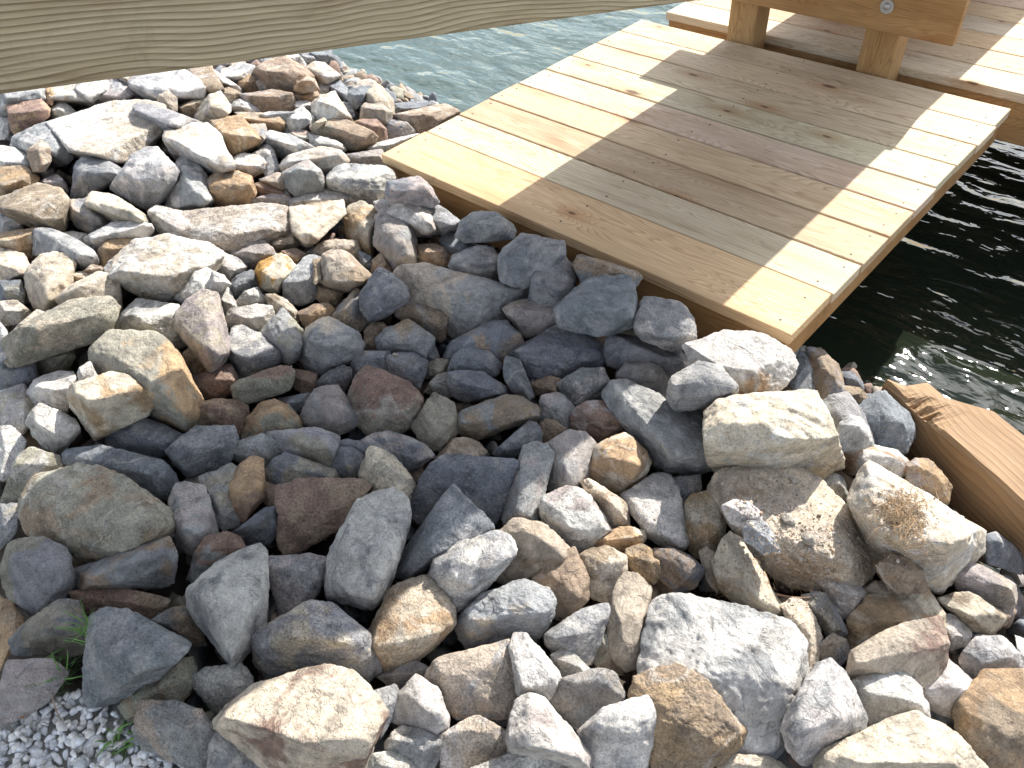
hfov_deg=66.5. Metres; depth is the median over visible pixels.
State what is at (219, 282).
rock
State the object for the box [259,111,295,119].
rock
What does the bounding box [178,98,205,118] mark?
rock
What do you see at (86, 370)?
rock
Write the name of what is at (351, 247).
rock
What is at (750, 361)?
rock
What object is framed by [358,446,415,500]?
rock
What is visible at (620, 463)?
rock
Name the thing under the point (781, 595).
twig
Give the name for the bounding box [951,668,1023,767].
rock
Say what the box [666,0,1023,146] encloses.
deck
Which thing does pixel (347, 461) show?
rock
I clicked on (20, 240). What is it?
rock
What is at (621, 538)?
rock
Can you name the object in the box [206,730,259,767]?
rock
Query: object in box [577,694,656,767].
rock
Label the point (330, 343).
rock
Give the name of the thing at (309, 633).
rock
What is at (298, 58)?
rock
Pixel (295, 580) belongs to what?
rock
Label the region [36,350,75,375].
rock
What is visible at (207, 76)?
rock
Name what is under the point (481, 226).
rock
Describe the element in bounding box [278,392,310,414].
rock
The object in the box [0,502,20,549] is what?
rock
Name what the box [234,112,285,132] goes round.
rock
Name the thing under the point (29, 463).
rock
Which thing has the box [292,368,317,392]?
rock
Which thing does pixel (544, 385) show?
rock
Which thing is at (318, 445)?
rock
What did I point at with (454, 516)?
rock
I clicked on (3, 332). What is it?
rock
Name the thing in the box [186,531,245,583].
rock
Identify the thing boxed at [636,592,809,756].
rock
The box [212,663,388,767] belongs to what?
rock
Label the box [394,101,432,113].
rock
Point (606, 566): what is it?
rock
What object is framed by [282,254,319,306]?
rock
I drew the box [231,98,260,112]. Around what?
rock
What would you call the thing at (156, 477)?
rock
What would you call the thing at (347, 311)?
rock
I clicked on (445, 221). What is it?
rock
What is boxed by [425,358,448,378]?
rock
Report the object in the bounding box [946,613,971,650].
rock
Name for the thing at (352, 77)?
rubble
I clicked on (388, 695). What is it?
rock
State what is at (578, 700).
rock
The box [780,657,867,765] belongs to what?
rock
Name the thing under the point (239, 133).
rock
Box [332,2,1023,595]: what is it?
water
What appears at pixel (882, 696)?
rock
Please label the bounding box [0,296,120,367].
rock
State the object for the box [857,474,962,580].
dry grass
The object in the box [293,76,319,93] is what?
rock
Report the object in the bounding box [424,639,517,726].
rock
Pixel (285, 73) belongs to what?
rock
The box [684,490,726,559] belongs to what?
rock
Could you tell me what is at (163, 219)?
rock
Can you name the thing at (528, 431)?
rock
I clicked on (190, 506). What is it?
rock
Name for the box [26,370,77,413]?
rock
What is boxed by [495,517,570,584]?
rock
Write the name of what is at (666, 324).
rock
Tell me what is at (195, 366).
rock
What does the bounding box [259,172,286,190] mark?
rock
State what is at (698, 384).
rock
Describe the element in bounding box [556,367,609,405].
rock
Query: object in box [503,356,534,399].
rock
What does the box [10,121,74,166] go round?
rock
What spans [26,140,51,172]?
rock
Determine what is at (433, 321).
rock
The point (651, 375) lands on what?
rock
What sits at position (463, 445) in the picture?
rock
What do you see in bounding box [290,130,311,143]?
rock
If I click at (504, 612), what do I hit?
rock
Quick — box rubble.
[0,53,1023,767]
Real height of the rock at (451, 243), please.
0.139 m
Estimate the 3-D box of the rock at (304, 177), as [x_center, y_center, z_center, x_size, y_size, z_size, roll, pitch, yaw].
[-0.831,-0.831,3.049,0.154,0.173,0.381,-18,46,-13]
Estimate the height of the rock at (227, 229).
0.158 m
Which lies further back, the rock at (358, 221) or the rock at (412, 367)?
the rock at (358, 221)
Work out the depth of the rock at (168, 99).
3.48 m
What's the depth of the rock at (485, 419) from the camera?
2.02 m
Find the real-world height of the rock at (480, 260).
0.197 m
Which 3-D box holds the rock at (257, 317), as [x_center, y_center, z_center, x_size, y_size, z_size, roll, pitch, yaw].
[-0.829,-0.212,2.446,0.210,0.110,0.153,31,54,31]
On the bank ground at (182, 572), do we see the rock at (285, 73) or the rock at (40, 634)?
the rock at (40, 634)
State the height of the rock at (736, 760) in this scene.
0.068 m
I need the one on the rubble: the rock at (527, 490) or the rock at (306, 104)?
the rock at (527, 490)
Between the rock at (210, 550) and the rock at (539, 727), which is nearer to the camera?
the rock at (539, 727)
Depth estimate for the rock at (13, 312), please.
2.46 m
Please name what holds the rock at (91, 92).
on the rubble
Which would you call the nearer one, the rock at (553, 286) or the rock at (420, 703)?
the rock at (420, 703)
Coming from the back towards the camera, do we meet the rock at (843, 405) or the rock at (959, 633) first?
the rock at (843, 405)
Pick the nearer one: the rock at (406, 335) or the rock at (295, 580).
the rock at (295, 580)
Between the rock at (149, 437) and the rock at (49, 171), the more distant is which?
the rock at (49, 171)
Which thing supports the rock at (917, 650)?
on the rock at (875, 614)
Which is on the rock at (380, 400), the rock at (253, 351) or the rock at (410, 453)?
the rock at (410, 453)
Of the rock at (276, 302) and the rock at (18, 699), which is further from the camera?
the rock at (276, 302)
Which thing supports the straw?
on the rock at (478, 680)
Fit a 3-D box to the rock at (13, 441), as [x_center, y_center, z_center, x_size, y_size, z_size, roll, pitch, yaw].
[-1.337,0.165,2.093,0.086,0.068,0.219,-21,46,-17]
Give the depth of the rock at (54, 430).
2.00 m
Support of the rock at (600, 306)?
on the rock at (585, 266)
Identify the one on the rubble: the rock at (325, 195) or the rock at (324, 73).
the rock at (324, 73)
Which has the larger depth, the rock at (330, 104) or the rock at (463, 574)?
the rock at (330, 104)
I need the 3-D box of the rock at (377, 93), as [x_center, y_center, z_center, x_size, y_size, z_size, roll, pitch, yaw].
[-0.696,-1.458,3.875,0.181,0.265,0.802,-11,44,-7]
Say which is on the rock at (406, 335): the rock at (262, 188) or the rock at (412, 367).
the rock at (412, 367)
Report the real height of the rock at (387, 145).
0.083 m
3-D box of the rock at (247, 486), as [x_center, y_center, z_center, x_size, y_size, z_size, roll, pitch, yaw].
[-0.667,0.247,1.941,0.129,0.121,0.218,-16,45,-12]
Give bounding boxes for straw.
[452,713,503,719]
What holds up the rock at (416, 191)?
on the rock at (419, 221)
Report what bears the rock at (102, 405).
on the rock at (149, 437)
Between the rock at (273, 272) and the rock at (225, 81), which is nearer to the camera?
the rock at (273, 272)
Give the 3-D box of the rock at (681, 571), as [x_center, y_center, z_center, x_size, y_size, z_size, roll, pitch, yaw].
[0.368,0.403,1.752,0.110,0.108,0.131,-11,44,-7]
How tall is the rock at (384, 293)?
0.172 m
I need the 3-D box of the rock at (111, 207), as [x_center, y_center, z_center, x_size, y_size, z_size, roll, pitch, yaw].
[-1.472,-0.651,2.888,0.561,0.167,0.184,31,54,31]
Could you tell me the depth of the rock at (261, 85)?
3.80 m
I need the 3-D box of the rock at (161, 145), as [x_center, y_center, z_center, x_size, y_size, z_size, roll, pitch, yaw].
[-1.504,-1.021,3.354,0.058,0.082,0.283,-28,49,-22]
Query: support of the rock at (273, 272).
on the rubble
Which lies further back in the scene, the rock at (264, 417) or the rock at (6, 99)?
the rock at (6, 99)
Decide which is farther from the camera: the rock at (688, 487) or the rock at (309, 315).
the rock at (309, 315)
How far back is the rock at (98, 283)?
2.42 m
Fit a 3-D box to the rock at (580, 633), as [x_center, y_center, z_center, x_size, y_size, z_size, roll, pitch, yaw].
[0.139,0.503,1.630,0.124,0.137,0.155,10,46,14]
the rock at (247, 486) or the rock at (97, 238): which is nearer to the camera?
the rock at (247, 486)
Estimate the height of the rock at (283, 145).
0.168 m
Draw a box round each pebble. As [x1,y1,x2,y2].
[780,513,795,524]
[790,476,798,483]
[801,532,816,545]
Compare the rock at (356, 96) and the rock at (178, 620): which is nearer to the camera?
the rock at (178, 620)
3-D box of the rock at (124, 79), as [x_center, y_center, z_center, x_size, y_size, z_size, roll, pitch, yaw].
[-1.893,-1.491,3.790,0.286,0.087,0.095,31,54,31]
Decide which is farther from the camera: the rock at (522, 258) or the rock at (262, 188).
the rock at (262, 188)
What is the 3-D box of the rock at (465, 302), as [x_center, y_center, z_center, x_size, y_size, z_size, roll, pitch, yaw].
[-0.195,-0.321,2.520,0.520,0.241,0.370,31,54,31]
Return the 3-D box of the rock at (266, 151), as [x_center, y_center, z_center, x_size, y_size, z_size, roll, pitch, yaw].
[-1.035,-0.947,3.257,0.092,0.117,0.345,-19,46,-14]
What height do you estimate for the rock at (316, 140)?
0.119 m
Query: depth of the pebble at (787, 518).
1.71 m
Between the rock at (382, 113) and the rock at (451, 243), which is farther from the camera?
the rock at (382, 113)
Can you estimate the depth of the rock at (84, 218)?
2.82 m
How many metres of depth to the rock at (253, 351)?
2.21 m
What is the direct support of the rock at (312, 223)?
on the rubble
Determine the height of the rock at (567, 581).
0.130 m
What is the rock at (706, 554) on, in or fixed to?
on the rubble
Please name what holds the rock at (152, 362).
on the rubble
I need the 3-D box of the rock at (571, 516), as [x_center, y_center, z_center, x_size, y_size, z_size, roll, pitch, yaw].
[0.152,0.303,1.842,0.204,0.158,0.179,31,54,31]
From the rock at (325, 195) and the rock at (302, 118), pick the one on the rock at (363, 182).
the rock at (325, 195)
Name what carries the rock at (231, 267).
on the rock at (227, 229)
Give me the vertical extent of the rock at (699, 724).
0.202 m
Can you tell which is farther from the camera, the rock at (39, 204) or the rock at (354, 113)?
the rock at (354, 113)
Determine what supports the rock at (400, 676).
on the rock at (415, 618)
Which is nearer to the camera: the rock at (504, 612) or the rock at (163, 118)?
the rock at (504, 612)
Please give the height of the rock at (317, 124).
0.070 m
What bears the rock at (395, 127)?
on the rock at (423, 119)
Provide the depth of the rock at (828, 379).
2.34 m
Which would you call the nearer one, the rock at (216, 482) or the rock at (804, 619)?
the rock at (804, 619)
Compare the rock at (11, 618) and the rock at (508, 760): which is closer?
the rock at (508, 760)
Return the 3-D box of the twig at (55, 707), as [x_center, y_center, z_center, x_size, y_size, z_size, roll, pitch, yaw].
[-0.893,0.647,1.539,0.009,0.080,0.045,-16,45,-11]
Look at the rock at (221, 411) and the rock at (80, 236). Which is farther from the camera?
the rock at (80, 236)
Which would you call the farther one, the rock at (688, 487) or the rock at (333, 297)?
the rock at (333, 297)
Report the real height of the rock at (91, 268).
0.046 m
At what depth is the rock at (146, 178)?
2.88 m
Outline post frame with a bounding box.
[727,0,969,80]
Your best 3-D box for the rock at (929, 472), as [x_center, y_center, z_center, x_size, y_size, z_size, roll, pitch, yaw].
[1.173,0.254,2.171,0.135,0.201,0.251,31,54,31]
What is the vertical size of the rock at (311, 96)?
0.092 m
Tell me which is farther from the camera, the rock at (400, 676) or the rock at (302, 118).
the rock at (302, 118)
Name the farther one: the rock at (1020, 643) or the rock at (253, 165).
the rock at (253, 165)
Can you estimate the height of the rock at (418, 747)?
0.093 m
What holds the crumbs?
on the rubble
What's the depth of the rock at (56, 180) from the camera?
3.08 m
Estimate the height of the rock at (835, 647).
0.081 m
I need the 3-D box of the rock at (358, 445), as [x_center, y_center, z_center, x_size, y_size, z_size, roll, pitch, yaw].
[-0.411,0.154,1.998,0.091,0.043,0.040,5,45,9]
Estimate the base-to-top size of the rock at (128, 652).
0.280 m
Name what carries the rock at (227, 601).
on the rubble
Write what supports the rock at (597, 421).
on the rubble
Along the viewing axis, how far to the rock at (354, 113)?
3.61 m
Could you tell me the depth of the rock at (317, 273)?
2.47 m
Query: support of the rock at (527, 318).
on the rubble
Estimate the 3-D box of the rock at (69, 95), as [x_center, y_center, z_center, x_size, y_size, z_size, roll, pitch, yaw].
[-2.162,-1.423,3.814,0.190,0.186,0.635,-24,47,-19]
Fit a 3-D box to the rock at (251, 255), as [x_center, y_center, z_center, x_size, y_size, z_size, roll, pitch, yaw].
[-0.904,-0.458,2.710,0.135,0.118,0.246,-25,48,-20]
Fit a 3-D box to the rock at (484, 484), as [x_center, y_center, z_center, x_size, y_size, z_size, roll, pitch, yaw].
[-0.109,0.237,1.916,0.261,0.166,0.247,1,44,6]
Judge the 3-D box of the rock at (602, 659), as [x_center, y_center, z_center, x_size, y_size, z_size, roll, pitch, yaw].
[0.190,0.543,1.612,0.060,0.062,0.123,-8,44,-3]
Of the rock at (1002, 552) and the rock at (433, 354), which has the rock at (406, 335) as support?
the rock at (433, 354)
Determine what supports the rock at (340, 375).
on the rock at (330, 343)
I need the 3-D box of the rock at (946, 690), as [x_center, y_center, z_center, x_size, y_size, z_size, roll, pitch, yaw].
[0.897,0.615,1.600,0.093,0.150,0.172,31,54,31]
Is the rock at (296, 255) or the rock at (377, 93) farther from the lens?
the rock at (377, 93)
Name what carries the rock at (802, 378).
on the rock at (828, 379)
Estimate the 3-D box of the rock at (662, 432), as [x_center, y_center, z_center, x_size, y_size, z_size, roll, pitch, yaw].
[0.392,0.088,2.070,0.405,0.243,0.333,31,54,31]
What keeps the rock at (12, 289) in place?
on the rubble
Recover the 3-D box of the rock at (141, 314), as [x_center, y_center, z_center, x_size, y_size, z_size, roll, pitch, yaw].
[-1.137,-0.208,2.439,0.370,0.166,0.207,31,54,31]
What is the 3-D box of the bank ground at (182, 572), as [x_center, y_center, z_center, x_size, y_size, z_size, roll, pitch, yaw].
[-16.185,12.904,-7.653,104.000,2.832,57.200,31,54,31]
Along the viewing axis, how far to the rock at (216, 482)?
1.87 m
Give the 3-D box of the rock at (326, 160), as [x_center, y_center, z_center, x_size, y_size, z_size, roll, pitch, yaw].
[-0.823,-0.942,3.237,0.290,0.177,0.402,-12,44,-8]
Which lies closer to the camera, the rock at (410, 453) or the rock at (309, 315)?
the rock at (410, 453)
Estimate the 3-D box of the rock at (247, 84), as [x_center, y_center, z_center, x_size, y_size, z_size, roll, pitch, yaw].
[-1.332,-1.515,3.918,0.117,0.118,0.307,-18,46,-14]
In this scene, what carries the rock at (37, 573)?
on the rubble
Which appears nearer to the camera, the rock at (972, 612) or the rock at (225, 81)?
the rock at (972, 612)
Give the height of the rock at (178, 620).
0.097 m
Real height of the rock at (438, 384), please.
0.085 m
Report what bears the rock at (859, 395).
on the rubble
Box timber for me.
[881,379,1023,574]
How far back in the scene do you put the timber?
2.18 m
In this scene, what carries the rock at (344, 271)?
on the rubble
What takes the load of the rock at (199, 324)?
on the rubble
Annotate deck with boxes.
[382,20,1010,352]
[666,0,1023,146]
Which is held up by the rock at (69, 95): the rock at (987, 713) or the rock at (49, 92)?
the rock at (49, 92)
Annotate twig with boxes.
[51,693,68,730]
[776,593,810,598]
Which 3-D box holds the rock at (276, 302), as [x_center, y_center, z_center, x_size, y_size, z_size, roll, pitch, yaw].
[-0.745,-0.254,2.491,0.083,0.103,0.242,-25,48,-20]
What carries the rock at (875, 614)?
on the rubble
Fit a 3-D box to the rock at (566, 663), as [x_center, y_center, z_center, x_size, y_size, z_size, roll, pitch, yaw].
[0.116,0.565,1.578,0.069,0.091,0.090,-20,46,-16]
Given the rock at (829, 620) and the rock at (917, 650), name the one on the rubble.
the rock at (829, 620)
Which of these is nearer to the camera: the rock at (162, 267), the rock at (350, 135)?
the rock at (162, 267)
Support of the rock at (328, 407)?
on the rubble
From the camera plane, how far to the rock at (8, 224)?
2.87 m
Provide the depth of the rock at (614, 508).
1.81 m
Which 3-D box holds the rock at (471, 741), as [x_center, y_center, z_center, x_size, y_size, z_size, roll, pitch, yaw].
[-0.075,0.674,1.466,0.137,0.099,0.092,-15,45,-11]
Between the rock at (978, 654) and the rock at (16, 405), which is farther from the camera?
the rock at (16, 405)
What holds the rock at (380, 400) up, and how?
on the rubble
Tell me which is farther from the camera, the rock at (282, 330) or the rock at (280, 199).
the rock at (280, 199)
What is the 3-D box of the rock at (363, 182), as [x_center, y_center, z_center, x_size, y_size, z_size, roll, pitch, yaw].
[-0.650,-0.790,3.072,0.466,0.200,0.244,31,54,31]
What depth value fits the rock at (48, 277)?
2.52 m
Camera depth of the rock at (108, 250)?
2.68 m
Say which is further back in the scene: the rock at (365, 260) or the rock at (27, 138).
the rock at (27, 138)
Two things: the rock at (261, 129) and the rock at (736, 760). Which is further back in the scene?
the rock at (261, 129)
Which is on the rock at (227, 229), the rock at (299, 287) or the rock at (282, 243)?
the rock at (282, 243)
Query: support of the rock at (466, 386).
on the rubble
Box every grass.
[26,648,83,695]
[56,599,95,645]
[95,720,140,760]
[693,480,861,607]
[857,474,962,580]
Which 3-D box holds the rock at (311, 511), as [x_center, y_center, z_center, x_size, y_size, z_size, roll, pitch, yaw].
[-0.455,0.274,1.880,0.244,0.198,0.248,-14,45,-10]
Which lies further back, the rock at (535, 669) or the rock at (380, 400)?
the rock at (380, 400)
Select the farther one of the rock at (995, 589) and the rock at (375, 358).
the rock at (375, 358)
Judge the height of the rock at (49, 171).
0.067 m
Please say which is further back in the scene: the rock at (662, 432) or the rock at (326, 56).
the rock at (326, 56)
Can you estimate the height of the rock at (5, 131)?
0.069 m
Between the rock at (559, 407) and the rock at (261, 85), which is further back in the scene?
the rock at (261, 85)
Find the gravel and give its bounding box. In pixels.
[0,688,184,767]
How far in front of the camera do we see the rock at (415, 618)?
1.55 m
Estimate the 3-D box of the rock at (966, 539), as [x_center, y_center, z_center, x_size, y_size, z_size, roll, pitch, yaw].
[0.971,0.325,1.881,0.317,0.498,0.563,31,54,31]
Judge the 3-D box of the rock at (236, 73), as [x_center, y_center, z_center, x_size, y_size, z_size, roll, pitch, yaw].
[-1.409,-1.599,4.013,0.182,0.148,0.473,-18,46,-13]
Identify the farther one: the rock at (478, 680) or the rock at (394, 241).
the rock at (394, 241)
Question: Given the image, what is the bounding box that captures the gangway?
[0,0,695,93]
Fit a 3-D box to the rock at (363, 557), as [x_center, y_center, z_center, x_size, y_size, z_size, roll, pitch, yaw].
[-0.315,0.343,1.732,0.201,0.214,0.347,4,45,9]
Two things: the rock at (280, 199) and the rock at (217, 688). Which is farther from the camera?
the rock at (280, 199)
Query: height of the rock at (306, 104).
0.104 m
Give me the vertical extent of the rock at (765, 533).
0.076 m
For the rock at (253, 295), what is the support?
on the rubble
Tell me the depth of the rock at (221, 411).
2.08 m
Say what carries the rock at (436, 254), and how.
on the rubble
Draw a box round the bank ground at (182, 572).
[0,60,1016,767]
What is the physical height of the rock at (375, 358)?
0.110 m
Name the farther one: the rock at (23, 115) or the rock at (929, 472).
the rock at (23, 115)
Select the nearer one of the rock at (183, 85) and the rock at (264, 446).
the rock at (264, 446)
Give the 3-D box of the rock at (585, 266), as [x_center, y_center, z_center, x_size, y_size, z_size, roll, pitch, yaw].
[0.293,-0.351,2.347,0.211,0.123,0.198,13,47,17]
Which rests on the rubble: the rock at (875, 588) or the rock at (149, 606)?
the rock at (149, 606)
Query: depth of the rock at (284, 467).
1.93 m
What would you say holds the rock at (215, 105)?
on the rubble
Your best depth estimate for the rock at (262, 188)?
2.98 m
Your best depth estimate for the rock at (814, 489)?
1.75 m
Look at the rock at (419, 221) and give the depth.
2.65 m
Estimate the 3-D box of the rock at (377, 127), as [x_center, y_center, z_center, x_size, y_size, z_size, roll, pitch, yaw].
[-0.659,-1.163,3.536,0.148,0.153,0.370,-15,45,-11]
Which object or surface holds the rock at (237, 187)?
on the rubble
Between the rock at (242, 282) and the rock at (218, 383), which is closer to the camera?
the rock at (218, 383)
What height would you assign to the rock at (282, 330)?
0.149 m
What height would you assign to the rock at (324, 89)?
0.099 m
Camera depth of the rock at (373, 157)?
3.21 m
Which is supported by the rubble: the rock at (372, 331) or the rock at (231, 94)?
the rock at (372, 331)
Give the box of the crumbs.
[653,468,945,628]
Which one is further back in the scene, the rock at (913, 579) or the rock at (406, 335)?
the rock at (406, 335)
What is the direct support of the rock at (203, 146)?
on the rubble
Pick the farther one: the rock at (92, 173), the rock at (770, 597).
the rock at (92, 173)
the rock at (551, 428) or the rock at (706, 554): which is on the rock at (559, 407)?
the rock at (551, 428)
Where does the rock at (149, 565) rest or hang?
on the rock at (84, 513)
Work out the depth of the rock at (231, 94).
3.63 m
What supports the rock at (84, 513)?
on the rubble
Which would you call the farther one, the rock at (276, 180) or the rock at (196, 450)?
the rock at (276, 180)
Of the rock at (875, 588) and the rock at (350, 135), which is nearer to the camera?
the rock at (875, 588)
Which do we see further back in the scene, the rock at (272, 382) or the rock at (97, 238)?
the rock at (97, 238)
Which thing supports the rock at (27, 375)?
on the rubble
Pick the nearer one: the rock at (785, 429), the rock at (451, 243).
the rock at (785, 429)
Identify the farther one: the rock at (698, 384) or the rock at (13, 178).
the rock at (13, 178)
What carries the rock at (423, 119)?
on the rubble
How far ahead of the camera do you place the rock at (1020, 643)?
1.75 m
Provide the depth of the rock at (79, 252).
2.63 m
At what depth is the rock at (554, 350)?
2.22 m
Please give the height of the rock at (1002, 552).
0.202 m
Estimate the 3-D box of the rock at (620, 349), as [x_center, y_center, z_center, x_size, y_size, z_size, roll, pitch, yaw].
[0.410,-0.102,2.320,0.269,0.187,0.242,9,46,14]
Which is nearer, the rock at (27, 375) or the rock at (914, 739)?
the rock at (914, 739)
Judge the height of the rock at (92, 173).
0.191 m
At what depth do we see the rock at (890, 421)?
2.19 m
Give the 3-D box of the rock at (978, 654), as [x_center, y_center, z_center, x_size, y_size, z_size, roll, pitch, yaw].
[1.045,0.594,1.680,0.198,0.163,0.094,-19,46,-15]
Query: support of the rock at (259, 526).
on the rubble
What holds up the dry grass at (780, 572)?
on the rubble
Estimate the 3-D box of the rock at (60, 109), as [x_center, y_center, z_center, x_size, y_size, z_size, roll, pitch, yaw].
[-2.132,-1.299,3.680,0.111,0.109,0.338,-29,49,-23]
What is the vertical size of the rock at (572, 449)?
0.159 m
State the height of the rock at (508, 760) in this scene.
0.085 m
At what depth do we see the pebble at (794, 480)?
1.81 m
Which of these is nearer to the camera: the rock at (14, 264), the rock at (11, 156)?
the rock at (14, 264)
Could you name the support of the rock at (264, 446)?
on the rock at (264, 417)
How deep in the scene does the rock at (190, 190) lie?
2.90 m
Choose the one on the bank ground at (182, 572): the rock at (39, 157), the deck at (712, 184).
the deck at (712, 184)
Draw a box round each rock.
[0,88,45,116]
[0,116,10,139]
[0,145,34,172]
[0,165,39,195]
[0,182,70,231]
[0,213,23,232]
[0,227,36,262]
[0,247,29,279]
[0,279,25,303]
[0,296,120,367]
[0,299,31,325]
[0,322,7,363]
[0,362,38,389]
[0,383,33,434]
[0,425,26,481]
[0,447,63,502]
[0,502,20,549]
[0,536,75,616]
[0,595,23,670]
[0,658,68,727]
[6,98,50,134]
[8,598,86,660]
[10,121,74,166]
[14,309,43,328]
[16,462,175,567]
[23,251,76,311]
[25,403,80,453]
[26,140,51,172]
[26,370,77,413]
[32,227,98,271]
[35,167,54,177]
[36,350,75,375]
[39,174,68,193]
[45,87,54,105]
[45,99,166,166]
[47,84,88,106]
[49,101,75,118]
[54,271,122,314]
[61,444,178,500]
[63,231,86,242]
[67,371,154,440]
[67,587,170,619]
[69,198,109,233]
[70,155,121,198]
[73,536,177,590]
[74,80,108,106]
[74,271,92,281]
[77,361,97,380]
[82,264,103,272]
[82,606,191,707]
[83,220,154,253]
[84,191,149,222]
[88,329,203,432]
[97,238,132,266]
[99,78,134,103]
[103,233,224,303]
[105,418,181,457]
[110,146,179,210]
[114,298,187,348]
[117,76,131,84]
[117,656,196,721]
[127,69,209,103]
[132,103,202,132]
[132,698,214,767]
[147,205,192,233]
[150,605,206,647]
[157,90,177,111]
[157,139,171,156]
[162,122,236,175]
[164,156,214,210]
[164,202,290,254]
[164,425,238,477]
[167,481,218,555]
[172,288,231,372]
[174,267,231,303]
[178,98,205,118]
[183,348,206,375]
[185,542,269,668]
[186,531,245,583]
[188,66,224,93]
[192,363,238,399]
[192,662,253,715]
[193,91,230,123]
[197,398,249,436]
[198,463,239,530]
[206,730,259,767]
[207,170,256,206]
[209,270,230,291]
[210,114,261,157]
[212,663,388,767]
[214,69,243,92]
[216,253,247,281]
[218,287,237,314]
[220,62,255,83]
[222,87,240,111]
[225,303,274,331]
[228,324,281,378]
[228,455,265,522]
[229,269,257,299]
[230,240,276,269]
[230,365,295,404]
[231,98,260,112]
[232,433,280,467]
[232,506,277,545]
[233,153,266,177]
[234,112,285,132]
[236,286,266,306]
[237,74,258,92]
[238,89,295,112]
[241,398,302,438]
[250,123,267,148]
[251,190,290,205]
[251,600,382,682]
[252,56,314,91]
[252,74,267,90]
[252,142,280,175]
[254,181,293,197]
[254,253,295,294]
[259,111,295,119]
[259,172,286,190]
[259,307,303,364]
[263,130,313,158]
[264,452,338,484]
[264,481,275,506]
[265,293,299,323]
[266,427,340,466]
[268,552,326,615]
[269,233,299,252]
[274,477,371,554]
[278,146,349,176]
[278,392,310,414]
[281,159,324,196]
[281,248,306,264]
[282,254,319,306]
[283,106,314,134]
[287,54,306,65]
[287,189,357,207]
[288,199,346,249]
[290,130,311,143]
[292,91,320,101]
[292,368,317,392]
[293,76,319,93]
[294,100,310,112]
[297,302,335,327]
[299,385,357,435]
[300,316,364,376]
[301,53,316,64]
[305,61,342,84]
[306,239,360,260]
[309,49,333,63]
[309,118,378,150]
[309,134,346,152]
[310,90,353,121]
[311,117,326,129]
[312,257,321,284]
[315,363,351,392]
[316,284,343,306]
[318,82,330,93]
[319,249,371,292]
[323,486,411,609]
[326,163,396,205]
[329,79,347,101]
[329,288,369,331]
[330,446,364,478]
[339,439,364,452]
[343,102,359,120]
[343,200,377,255]
[346,149,387,165]
[347,85,372,109]
[347,365,423,435]
[350,350,391,382]
[352,78,394,113]
[354,118,387,141]
[357,250,372,271]
[358,267,409,322]
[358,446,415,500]
[359,102,392,125]
[361,431,434,471]
[363,322,386,350]
[365,133,419,152]
[367,750,415,767]
[368,574,456,673]
[370,253,393,273]
[372,209,417,269]
[373,198,438,237]
[374,683,399,737]
[375,319,435,358]
[376,660,427,689]
[384,176,439,207]
[384,725,441,767]
[385,117,416,138]
[386,352,427,388]
[392,673,449,736]
[393,103,460,136]
[393,262,528,337]
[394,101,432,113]
[394,300,447,342]
[395,483,494,580]
[410,454,518,525]
[411,392,459,451]
[416,243,450,266]
[424,372,451,398]
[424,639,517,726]
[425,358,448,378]
[427,346,439,361]
[428,205,459,236]
[428,530,517,612]
[434,437,488,459]
[437,715,506,767]
[438,231,477,255]
[442,320,523,365]
[446,346,501,376]
[446,370,511,402]
[447,245,498,280]
[454,210,516,242]
[454,578,556,649]
[457,394,540,440]
[471,753,567,767]
[491,420,542,457]
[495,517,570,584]
[497,233,566,289]
[501,441,554,524]
[502,298,555,338]
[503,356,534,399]
[505,692,593,767]
[508,323,604,379]
[508,632,561,699]
[528,256,577,307]
[531,375,561,396]
[532,546,589,621]
[537,392,574,428]
[539,418,567,442]
[539,485,611,553]
[544,603,610,665]
[546,429,596,491]
[548,668,624,730]
[550,648,589,676]
[553,274,638,336]
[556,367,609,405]
[569,400,626,443]
[572,254,642,286]
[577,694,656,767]
[579,545,627,602]
[580,478,630,528]
[589,432,651,494]
[593,626,624,675]
[594,526,646,551]
[601,379,711,475]
[602,333,689,379]
[607,571,651,672]
[615,361,668,395]
[620,472,689,550]
[625,544,660,584]
[627,663,747,767]
[633,296,696,351]
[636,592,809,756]
[652,547,706,592]
[666,360,738,411]
[673,474,701,501]
[682,329,798,393]
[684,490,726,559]
[699,546,718,592]
[702,389,844,478]
[707,465,877,591]
[712,531,782,615]
[717,753,788,767]
[721,499,762,527]
[742,520,780,554]
[780,597,822,671]
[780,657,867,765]
[789,350,815,390]
[801,591,847,636]
[805,347,844,399]
[813,710,988,767]
[818,578,867,622]
[818,633,849,665]
[823,391,874,443]
[823,472,847,500]
[836,414,873,451]
[842,371,864,390]
[842,444,909,477]
[844,588,946,649]
[845,385,867,404]
[846,460,986,594]
[846,615,949,690]
[851,672,930,727]
[859,390,915,454]
[864,580,893,593]
[876,553,927,594]
[904,458,952,503]
[923,659,972,718]
[937,591,1010,634]
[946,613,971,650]
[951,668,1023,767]
[953,562,1017,616]
[958,635,1023,679]
[985,531,1023,574]
[1015,635,1023,662]
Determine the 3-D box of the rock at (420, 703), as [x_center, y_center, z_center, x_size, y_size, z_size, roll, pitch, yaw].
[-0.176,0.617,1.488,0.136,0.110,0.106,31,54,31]
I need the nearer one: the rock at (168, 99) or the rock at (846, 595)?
the rock at (846, 595)

